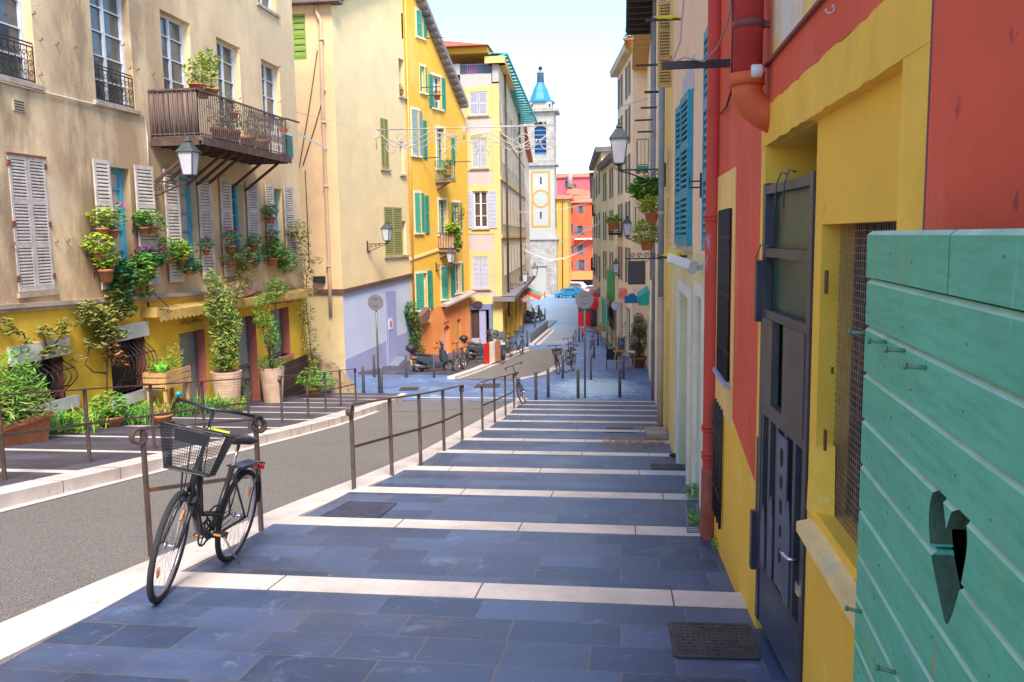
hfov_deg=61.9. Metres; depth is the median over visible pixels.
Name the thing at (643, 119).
clothes pole
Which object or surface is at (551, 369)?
road border
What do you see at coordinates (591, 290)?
awning
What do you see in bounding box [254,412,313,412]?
pavement stripe
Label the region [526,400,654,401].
step edge
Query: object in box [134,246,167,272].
potted plant
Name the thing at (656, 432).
door step
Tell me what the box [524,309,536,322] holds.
scooter
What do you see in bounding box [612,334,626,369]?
blackboard easel
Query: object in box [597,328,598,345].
bollard
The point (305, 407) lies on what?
pavement stripe
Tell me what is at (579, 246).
window
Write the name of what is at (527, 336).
bollard
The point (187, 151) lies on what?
wall lantern
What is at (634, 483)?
pavement tread
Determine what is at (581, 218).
red house
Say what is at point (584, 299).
road sign
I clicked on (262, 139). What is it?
potted plant
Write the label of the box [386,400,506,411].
asphalt patch
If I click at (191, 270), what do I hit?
potted plant
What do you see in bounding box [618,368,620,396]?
bollard
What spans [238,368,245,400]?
potted plant
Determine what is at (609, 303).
awning
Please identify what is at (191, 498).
bicycle
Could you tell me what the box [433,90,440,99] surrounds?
potted plant
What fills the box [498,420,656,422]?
step edge
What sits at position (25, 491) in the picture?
kerb
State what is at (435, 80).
window
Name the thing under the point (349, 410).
handrail
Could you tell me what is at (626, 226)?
wall lantern
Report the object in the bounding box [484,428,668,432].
step edge
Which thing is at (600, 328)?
flower box
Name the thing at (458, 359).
bicycle
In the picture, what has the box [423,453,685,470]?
pavement tread
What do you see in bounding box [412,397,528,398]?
crossing edge
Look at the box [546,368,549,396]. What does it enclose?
bollard
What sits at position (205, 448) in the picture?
kerb joint
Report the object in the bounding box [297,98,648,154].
street ornament
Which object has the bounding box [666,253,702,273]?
security camera
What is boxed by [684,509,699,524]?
weed
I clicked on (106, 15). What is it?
window
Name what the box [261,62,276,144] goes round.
window
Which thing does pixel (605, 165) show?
pale yellow house
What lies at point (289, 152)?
air conditioner
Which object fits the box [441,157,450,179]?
potted plant
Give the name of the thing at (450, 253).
wall lantern
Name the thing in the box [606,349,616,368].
chair
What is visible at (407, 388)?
manhole cover
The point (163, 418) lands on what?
potted plant
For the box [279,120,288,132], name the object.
potted plant
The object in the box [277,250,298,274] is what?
potted plant
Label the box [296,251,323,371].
climbing plant
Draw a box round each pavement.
[0,393,400,486]
[358,347,516,374]
[506,320,556,345]
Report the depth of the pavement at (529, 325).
59.07 m
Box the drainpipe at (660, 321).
[657,0,664,426]
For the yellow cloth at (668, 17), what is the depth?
11.38 m
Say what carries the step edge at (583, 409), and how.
on the ground
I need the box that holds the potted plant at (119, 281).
[108,258,136,306]
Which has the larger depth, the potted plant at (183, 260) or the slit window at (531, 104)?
the slit window at (531, 104)
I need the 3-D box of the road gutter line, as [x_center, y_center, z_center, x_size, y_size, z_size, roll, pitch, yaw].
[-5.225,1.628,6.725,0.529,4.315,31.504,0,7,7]
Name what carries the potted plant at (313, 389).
on the pavement at (54, 460)
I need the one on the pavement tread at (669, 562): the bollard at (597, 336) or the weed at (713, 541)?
the weed at (713, 541)
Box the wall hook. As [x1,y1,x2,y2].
[825,4,834,13]
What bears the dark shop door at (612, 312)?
in the pale yellow house at (605, 165)
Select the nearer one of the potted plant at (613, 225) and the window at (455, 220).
the potted plant at (613, 225)
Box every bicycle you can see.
[146,391,265,603]
[452,342,465,370]
[504,333,512,356]
[504,362,529,403]
[509,330,524,355]
[548,344,561,373]
[563,337,574,364]
[564,344,578,372]
[587,331,598,355]
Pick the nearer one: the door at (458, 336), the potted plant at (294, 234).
the potted plant at (294, 234)
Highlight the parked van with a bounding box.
[570,281,586,288]
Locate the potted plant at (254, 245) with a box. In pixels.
[244,233,262,251]
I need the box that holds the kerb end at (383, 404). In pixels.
[357,393,406,411]
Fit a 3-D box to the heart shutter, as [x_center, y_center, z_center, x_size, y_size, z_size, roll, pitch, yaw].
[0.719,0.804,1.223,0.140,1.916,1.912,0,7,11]
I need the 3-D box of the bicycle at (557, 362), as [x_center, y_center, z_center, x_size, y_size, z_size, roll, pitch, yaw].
[1.833,0.732,35.826,0.582,1.254,1.817,-6,4,0]
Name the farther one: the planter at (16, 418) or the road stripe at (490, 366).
the road stripe at (490, 366)
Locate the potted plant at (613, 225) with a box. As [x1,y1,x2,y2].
[605,214,621,229]
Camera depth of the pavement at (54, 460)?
13.73 m
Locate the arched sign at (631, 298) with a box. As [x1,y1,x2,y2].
[625,293,637,302]
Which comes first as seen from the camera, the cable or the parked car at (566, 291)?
the cable
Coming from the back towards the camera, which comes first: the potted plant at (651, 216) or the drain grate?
the potted plant at (651, 216)
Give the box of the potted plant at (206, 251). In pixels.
[196,237,214,254]
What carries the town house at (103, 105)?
on the ground
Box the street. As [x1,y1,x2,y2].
[529,297,595,329]
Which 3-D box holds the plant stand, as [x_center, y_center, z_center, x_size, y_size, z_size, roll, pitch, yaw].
[-7.612,0.927,18.908,0.530,1.662,1.440,0,7,7]
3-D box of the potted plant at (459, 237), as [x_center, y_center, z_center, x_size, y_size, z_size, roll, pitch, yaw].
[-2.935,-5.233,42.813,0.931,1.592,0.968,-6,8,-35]
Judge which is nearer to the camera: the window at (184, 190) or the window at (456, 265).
the window at (184, 190)
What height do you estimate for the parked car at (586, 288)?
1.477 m
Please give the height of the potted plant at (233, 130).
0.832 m
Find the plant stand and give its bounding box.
[142,345,190,413]
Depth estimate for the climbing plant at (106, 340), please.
17.20 m
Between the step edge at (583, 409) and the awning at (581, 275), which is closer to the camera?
the step edge at (583, 409)
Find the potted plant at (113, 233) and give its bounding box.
[95,202,127,238]
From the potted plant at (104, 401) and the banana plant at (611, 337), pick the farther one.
the banana plant at (611, 337)
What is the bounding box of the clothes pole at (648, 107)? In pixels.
[641,106,656,108]
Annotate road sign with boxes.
[368,294,382,392]
[519,295,526,331]
[575,290,593,397]
[611,301,620,346]
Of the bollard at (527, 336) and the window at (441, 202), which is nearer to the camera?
the window at (441, 202)
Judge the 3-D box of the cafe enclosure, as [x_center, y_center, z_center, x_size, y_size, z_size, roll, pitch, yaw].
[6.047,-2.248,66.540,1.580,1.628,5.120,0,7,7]
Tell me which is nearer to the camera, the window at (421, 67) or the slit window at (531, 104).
the window at (421, 67)
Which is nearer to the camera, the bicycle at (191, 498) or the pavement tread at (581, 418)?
the bicycle at (191, 498)
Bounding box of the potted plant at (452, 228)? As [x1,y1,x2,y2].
[444,222,460,233]
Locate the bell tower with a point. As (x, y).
(543, 166)
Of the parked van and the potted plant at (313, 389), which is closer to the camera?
the potted plant at (313, 389)
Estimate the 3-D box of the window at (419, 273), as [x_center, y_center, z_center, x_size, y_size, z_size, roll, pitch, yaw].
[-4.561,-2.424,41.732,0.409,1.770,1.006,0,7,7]
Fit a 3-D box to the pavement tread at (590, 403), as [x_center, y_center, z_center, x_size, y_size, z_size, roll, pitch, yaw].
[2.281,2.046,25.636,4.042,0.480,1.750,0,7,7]
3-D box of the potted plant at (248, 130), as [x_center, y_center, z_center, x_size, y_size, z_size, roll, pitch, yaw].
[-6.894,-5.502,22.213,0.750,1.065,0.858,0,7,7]
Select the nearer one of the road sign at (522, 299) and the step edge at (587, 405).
the step edge at (587, 405)
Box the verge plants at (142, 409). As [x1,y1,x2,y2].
[49,388,251,436]
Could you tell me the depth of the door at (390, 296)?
38.75 m
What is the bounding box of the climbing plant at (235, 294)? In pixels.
[205,274,249,328]
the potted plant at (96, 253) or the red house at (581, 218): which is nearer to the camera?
the potted plant at (96, 253)
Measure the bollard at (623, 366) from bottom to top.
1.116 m
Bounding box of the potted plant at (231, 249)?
[220,226,242,252]
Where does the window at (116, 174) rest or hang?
in the town house at (103, 105)
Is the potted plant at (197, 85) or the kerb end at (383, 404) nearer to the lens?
the potted plant at (197, 85)
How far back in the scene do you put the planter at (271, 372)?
23.69 m
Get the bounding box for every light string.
[298,132,592,212]
[524,243,593,260]
[525,234,594,255]
[556,219,602,244]
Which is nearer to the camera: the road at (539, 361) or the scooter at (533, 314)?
the road at (539, 361)
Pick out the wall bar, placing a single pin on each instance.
(694, 64)
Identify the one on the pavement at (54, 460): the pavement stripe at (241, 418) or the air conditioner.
the pavement stripe at (241, 418)
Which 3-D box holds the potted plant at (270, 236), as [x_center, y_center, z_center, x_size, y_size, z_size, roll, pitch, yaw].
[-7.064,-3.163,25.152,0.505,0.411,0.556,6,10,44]
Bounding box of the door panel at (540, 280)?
[535,265,546,291]
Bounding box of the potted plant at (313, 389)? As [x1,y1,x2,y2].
[297,367,335,396]
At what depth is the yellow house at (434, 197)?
42.30 m
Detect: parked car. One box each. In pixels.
[553,287,580,297]
[569,286,584,290]
[584,285,592,290]
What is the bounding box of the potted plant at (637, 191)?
[626,175,657,209]
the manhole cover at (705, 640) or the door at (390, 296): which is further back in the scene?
the door at (390, 296)
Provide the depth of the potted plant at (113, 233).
17.24 m
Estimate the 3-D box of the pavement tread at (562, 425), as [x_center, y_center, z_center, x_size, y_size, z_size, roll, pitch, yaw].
[1.405,1.935,17.659,3.723,0.480,1.750,0,7,7]
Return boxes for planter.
[0,346,57,445]
[201,267,243,408]
[252,292,285,402]
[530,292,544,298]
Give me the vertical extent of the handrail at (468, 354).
1.104 m
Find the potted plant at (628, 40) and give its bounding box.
[622,28,632,50]
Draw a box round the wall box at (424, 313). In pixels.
[416,307,429,323]
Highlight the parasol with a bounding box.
[594,287,599,296]
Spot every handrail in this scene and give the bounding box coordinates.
[0,378,250,479]
[128,418,266,556]
[277,368,356,422]
[345,385,463,489]
[452,344,476,370]
[480,373,514,429]
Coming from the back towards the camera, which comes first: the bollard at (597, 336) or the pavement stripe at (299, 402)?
the bollard at (597, 336)
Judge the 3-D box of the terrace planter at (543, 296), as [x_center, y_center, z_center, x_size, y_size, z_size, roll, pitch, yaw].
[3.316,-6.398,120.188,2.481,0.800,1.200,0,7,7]
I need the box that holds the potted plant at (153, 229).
[141,208,169,242]
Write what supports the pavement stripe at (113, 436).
on the pavement at (54, 460)
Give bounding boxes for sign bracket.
[146,285,171,313]
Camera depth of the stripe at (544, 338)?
53.27 m
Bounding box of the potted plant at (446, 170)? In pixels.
[441,166,453,179]
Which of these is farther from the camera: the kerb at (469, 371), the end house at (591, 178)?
the end house at (591, 178)
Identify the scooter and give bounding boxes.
[406,341,454,371]
[459,333,493,359]
[486,329,497,342]
[493,330,508,360]
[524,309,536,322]
[525,305,544,321]
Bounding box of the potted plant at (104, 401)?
[89,391,129,426]
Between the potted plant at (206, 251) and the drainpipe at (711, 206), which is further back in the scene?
the potted plant at (206, 251)
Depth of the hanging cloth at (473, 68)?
45.17 m
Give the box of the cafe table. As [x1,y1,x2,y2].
[621,350,634,368]
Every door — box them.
[179,331,199,401]
[236,316,252,401]
[385,290,397,365]
[457,319,459,349]
[471,310,488,342]
[602,296,606,329]
[610,305,614,329]
[777,187,806,406]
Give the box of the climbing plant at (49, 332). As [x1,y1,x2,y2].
[0,314,85,371]
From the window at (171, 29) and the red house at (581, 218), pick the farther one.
the red house at (581, 218)
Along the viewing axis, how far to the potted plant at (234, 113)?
20.81 m
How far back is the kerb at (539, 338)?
53.00 m
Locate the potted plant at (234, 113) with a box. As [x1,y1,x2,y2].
[228,104,238,119]
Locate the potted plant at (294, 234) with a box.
[285,220,311,262]
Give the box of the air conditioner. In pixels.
[271,132,293,158]
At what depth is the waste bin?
63.71 m
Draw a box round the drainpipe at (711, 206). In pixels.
[700,0,720,540]
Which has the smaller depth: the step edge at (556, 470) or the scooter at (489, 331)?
the step edge at (556, 470)
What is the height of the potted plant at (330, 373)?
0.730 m
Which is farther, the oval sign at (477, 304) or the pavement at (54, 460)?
the oval sign at (477, 304)
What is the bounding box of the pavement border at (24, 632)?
[0,399,523,664]
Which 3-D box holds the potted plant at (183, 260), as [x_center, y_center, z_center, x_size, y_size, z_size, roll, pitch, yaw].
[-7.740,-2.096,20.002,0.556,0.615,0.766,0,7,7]
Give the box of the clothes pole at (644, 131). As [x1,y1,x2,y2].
[637,131,652,132]
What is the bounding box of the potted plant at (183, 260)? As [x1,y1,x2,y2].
[170,239,194,264]
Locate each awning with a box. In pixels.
[523,290,540,299]
[525,287,542,296]
[571,271,592,279]
[588,287,595,298]
[589,297,597,308]
[607,300,611,308]
[619,288,626,298]
[637,286,648,304]
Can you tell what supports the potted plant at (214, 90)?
on the town house at (103, 105)
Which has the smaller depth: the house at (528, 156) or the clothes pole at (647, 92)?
the clothes pole at (647, 92)
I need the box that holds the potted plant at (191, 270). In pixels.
[177,254,204,274]
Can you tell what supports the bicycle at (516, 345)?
on the road at (539, 361)
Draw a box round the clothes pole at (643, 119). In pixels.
[635,119,651,120]
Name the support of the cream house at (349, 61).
on the ground
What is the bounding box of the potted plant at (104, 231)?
[86,205,116,237]
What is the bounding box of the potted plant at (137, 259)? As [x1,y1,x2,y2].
[123,254,158,297]
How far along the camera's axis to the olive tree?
37.75 m
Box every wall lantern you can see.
[154,137,200,200]
[367,221,392,253]
[435,247,454,271]
[510,269,528,288]
[519,262,537,281]
[609,122,665,186]
[613,258,620,276]
[622,215,649,240]
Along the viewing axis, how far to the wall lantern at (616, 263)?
44.41 m
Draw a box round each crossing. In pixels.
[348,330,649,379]
[349,378,656,400]
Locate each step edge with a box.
[154,571,746,608]
[273,516,699,535]
[350,486,698,499]
[404,466,685,475]
[438,449,670,456]
[464,438,669,442]
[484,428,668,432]
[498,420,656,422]
[507,414,656,416]
[513,408,656,410]
[519,404,656,405]
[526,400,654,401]
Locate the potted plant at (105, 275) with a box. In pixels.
[87,244,120,282]
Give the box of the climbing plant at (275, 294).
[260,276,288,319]
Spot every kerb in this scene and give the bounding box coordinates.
[0,407,371,508]
[447,347,528,378]
[529,329,550,344]
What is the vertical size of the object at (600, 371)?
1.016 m
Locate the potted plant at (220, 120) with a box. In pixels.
[207,93,234,140]
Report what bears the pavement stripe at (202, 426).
on the pavement at (54, 460)
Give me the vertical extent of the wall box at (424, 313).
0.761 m
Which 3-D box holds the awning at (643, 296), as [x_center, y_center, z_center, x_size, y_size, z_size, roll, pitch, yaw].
[5.388,-1.893,35.133,0.418,0.612,3.000,0,7,7]
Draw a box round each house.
[0,0,313,421]
[292,0,412,375]
[401,0,475,355]
[443,40,538,343]
[524,127,532,309]
[556,195,573,290]
[557,166,589,195]
[571,195,592,285]
[588,146,610,335]
[589,172,593,288]
[596,153,622,346]
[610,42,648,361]
[626,0,658,402]
[656,0,673,445]
[671,0,707,511]
[712,0,1023,681]
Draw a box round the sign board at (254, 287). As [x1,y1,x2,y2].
[224,280,261,297]
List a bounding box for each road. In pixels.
[0,400,512,622]
[459,349,566,378]
[540,330,577,344]
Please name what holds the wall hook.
attached to the red house at (892, 115)
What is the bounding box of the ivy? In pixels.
[404,300,425,353]
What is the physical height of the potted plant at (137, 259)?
0.976 m
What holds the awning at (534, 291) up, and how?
attached to the corner house at (494, 92)
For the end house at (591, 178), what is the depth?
69.80 m
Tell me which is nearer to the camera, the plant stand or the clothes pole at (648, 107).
the plant stand
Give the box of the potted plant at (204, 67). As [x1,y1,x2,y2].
[182,46,222,98]
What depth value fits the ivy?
40.47 m
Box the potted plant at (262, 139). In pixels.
[253,120,269,150]
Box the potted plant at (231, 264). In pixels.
[219,250,241,268]
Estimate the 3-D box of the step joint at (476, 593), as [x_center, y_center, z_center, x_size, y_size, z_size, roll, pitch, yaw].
[-0.273,1.583,5.413,2.551,0.045,0.300,0,7,7]
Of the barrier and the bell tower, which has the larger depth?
the bell tower
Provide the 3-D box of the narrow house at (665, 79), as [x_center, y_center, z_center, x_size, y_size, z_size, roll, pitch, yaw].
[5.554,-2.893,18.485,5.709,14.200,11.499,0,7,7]
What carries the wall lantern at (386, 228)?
attached to the cream house at (349, 61)
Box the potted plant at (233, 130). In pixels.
[220,116,244,143]
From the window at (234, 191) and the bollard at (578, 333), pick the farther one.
the bollard at (578, 333)
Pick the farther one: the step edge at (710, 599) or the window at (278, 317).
the window at (278, 317)
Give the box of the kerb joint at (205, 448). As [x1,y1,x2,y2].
[56,404,378,492]
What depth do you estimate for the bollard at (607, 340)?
46.13 m
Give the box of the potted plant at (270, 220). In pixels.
[260,204,278,223]
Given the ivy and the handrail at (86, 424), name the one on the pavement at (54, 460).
the handrail at (86, 424)
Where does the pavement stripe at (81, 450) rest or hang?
on the pavement at (54, 460)
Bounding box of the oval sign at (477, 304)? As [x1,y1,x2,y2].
[473,301,482,306]
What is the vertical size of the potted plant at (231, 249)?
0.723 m
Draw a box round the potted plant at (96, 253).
[80,231,114,258]
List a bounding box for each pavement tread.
[0,585,788,681]
[189,524,734,591]
[305,492,698,526]
[372,470,691,493]
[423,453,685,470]
[449,440,671,452]
[472,430,668,440]
[490,421,663,429]
[502,415,656,421]
[510,410,656,414]
[517,405,656,409]
[523,401,655,404]
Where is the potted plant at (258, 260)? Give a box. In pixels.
[243,248,267,267]
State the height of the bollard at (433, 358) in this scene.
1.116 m
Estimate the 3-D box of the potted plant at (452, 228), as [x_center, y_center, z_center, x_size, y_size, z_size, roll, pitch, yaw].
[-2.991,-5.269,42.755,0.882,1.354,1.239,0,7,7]
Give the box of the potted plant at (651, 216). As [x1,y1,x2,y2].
[636,196,657,222]
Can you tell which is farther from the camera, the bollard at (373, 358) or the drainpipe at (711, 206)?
the bollard at (373, 358)
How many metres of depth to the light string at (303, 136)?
33.19 m
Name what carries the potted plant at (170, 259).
on the town house at (103, 105)
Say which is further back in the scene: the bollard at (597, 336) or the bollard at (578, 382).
the bollard at (597, 336)
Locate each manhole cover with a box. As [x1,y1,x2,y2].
[321,501,396,517]
[399,387,418,390]
[474,383,500,387]
[605,427,634,432]
[650,463,683,469]
[668,622,760,659]
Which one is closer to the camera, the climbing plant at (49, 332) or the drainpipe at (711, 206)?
the drainpipe at (711, 206)
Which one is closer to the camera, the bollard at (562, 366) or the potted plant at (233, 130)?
the potted plant at (233, 130)
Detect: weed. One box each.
[682,483,698,499]
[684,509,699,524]
[711,536,718,548]
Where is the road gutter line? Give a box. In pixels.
[0,411,378,511]
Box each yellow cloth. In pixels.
[645,15,680,21]
[657,251,686,258]
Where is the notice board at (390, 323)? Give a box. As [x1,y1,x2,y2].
[388,318,392,329]
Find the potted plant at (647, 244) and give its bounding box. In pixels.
[629,219,657,249]
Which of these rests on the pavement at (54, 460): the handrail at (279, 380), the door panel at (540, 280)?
the handrail at (279, 380)
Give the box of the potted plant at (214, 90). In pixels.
[205,67,219,95]
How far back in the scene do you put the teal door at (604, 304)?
47.96 m
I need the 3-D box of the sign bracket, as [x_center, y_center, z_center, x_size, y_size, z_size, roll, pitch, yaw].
[-7.835,-0.925,18.959,0.564,0.640,0.030,0,7,7]
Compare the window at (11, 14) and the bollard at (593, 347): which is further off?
the bollard at (593, 347)
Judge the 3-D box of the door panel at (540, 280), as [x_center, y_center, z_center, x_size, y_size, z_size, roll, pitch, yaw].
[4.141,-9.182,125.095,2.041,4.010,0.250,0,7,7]
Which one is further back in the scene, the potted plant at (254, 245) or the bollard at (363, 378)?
the bollard at (363, 378)
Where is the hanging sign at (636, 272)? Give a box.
[626,252,657,284]
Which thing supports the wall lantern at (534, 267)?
attached to the corner house at (494, 92)
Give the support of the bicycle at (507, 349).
on the kerb at (469, 371)
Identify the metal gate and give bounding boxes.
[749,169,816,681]
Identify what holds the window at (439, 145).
in the yellow house at (434, 197)
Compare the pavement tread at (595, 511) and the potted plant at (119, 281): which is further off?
the potted plant at (119, 281)
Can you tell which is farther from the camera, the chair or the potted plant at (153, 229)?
the chair
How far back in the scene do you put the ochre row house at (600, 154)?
57.88 m
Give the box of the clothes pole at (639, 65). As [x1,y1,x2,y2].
[636,64,657,66]
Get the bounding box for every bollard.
[361,365,364,392]
[372,354,375,377]
[379,367,382,392]
[404,354,407,377]
[432,354,434,377]
[526,329,527,346]
[534,371,537,399]
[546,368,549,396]
[561,354,563,378]
[576,369,579,398]
[578,326,579,341]
[589,355,591,379]
[593,338,594,357]
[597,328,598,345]
[606,332,607,348]
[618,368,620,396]
[622,354,624,378]
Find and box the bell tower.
[525,54,559,296]
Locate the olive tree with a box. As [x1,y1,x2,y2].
[628,312,646,366]
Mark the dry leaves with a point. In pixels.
(640, 439)
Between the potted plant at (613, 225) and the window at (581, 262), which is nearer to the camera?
the potted plant at (613, 225)
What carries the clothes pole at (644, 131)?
attached to the eaved house at (644, 34)
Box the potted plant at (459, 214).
[452,202,464,248]
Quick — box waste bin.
[591,313,596,325]
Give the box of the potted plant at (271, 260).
[261,238,290,267]
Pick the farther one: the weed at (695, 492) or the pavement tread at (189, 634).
the weed at (695, 492)
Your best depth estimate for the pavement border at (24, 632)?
5.90 m
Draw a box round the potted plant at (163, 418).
[153,402,173,424]
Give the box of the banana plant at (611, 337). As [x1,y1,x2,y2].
[592,318,628,355]
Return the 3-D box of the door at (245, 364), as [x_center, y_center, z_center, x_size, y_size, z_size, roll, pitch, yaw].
[-7.705,0.622,24.170,0.070,2.652,1.241,0,7,7]
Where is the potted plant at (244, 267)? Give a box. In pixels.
[231,245,257,287]
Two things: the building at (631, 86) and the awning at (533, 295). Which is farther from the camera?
the awning at (533, 295)
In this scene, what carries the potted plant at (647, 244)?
on the narrow house at (665, 79)
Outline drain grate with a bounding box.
[684,503,699,532]
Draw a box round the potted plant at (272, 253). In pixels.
[265,239,280,254]
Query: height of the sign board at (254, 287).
0.451 m
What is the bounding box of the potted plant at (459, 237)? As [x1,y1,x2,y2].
[445,221,462,250]
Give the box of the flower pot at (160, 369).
[155,364,166,372]
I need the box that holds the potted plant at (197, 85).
[188,72,204,90]
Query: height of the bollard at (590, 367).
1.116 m
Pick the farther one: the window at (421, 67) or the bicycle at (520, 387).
the window at (421, 67)
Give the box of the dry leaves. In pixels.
[602,433,665,448]
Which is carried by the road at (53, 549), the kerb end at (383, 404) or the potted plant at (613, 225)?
the kerb end at (383, 404)
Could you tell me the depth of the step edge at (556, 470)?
10.90 m
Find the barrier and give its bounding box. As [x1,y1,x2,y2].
[484,340,504,364]
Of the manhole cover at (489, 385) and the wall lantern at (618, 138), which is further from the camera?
the manhole cover at (489, 385)
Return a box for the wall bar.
[662,59,729,69]
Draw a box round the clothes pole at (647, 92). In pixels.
[644,90,658,93]
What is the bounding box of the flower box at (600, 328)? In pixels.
[596,322,604,330]
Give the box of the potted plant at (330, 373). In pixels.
[314,370,333,392]
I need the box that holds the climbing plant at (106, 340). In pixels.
[74,285,139,391]
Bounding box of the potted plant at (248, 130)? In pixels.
[233,110,261,147]
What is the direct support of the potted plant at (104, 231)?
attached to the town house at (103, 105)
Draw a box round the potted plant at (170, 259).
[157,237,189,263]
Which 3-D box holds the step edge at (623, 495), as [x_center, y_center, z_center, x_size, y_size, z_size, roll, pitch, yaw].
[0.202,1.780,9.166,3.919,0.332,0.298,0,7,7]
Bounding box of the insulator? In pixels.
[751,64,763,77]
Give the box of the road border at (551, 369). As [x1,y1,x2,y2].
[518,364,560,378]
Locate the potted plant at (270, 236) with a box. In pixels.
[264,227,279,240]
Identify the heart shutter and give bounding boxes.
[844,228,1023,681]
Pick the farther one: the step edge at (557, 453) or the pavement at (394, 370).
the pavement at (394, 370)
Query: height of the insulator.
0.066 m
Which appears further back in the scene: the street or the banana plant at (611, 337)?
the street
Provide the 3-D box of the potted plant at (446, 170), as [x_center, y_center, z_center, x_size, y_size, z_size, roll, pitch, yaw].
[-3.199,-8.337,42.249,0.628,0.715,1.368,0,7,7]
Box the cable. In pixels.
[670,0,731,61]
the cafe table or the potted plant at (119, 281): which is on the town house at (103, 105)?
the potted plant at (119, 281)
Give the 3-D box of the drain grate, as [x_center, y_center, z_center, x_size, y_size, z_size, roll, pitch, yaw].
[1.650,1.617,7.827,0.130,0.212,1.413,0,7,11]
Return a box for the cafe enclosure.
[578,307,596,325]
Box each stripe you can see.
[0,469,75,472]
[5,448,165,452]
[49,435,224,438]
[120,425,278,427]
[172,417,310,419]
[250,406,345,407]
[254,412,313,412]
[279,402,317,402]
[456,350,528,378]
[536,330,554,344]
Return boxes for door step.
[645,427,667,438]
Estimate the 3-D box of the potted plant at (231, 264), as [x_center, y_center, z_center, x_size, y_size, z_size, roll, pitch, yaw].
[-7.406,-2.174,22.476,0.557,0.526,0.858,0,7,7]
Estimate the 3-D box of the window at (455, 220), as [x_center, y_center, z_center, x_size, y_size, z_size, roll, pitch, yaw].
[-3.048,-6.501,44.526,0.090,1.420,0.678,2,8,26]
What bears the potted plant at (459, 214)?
on the yellow house at (434, 197)
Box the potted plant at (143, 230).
[130,210,153,234]
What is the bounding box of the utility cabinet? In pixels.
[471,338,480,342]
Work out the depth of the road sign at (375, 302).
28.43 m
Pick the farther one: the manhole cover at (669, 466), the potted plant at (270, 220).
the potted plant at (270, 220)
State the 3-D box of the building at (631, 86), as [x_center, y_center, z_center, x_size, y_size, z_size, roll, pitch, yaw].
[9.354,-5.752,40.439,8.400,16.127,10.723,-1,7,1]
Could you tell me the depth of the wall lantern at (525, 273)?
51.87 m
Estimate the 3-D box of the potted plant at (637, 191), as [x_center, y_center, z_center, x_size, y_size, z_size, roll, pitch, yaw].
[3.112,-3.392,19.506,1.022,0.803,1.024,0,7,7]
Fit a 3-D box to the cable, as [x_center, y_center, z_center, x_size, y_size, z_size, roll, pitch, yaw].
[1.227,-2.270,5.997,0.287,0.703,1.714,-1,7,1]
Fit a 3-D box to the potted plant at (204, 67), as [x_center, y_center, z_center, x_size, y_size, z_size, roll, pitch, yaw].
[-7.155,-6.207,19.709,0.921,1.178,0.905,0,7,7]
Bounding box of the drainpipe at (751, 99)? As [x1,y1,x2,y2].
[730,0,769,132]
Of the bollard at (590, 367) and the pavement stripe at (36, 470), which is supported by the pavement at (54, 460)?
the pavement stripe at (36, 470)
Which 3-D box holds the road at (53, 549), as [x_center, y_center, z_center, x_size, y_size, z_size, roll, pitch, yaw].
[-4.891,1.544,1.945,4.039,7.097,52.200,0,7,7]
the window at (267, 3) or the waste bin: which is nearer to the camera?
the window at (267, 3)
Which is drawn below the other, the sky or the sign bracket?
the sign bracket
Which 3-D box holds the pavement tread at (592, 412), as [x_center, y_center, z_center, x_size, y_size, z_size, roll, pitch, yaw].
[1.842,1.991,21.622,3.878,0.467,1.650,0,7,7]
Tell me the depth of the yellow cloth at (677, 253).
10.27 m
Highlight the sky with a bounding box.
[427,0,628,173]
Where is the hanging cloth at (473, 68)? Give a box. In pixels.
[466,65,476,73]
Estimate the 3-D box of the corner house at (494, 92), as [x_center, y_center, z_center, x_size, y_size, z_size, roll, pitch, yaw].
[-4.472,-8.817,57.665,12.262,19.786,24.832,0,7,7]
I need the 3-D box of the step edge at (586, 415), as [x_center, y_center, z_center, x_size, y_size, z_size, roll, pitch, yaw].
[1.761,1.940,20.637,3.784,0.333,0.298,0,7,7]
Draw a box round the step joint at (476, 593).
[267,575,674,605]
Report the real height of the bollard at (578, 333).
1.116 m
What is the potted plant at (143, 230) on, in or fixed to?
on the town house at (103, 105)
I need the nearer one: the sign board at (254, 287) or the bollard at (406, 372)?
the sign board at (254, 287)
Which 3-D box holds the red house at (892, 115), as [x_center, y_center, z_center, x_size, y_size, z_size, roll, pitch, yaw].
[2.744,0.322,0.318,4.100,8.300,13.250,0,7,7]
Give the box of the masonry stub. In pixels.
[307,349,357,392]
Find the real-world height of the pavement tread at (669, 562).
0.471 m
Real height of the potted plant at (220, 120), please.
1.256 m
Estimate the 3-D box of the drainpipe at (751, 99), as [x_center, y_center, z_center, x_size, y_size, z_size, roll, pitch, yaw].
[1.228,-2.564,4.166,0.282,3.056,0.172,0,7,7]
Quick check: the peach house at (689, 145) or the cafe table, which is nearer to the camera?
the peach house at (689, 145)
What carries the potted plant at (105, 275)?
attached to the town house at (103, 105)
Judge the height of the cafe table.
0.740 m
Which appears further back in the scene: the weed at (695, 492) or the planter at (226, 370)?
the planter at (226, 370)
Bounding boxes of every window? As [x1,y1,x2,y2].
[0,0,27,81]
[89,0,127,107]
[110,168,127,269]
[160,13,185,95]
[179,177,193,265]
[216,40,235,129]
[231,184,240,262]
[258,0,270,8]
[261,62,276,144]
[270,308,283,356]
[274,189,278,253]
[419,273,424,306]
[421,67,422,91]
[433,76,438,107]
[437,129,442,168]
[439,200,444,233]
[454,203,456,226]
[455,263,458,291]
[473,191,487,227]
[531,104,549,218]
[578,245,581,254]
[579,260,583,270]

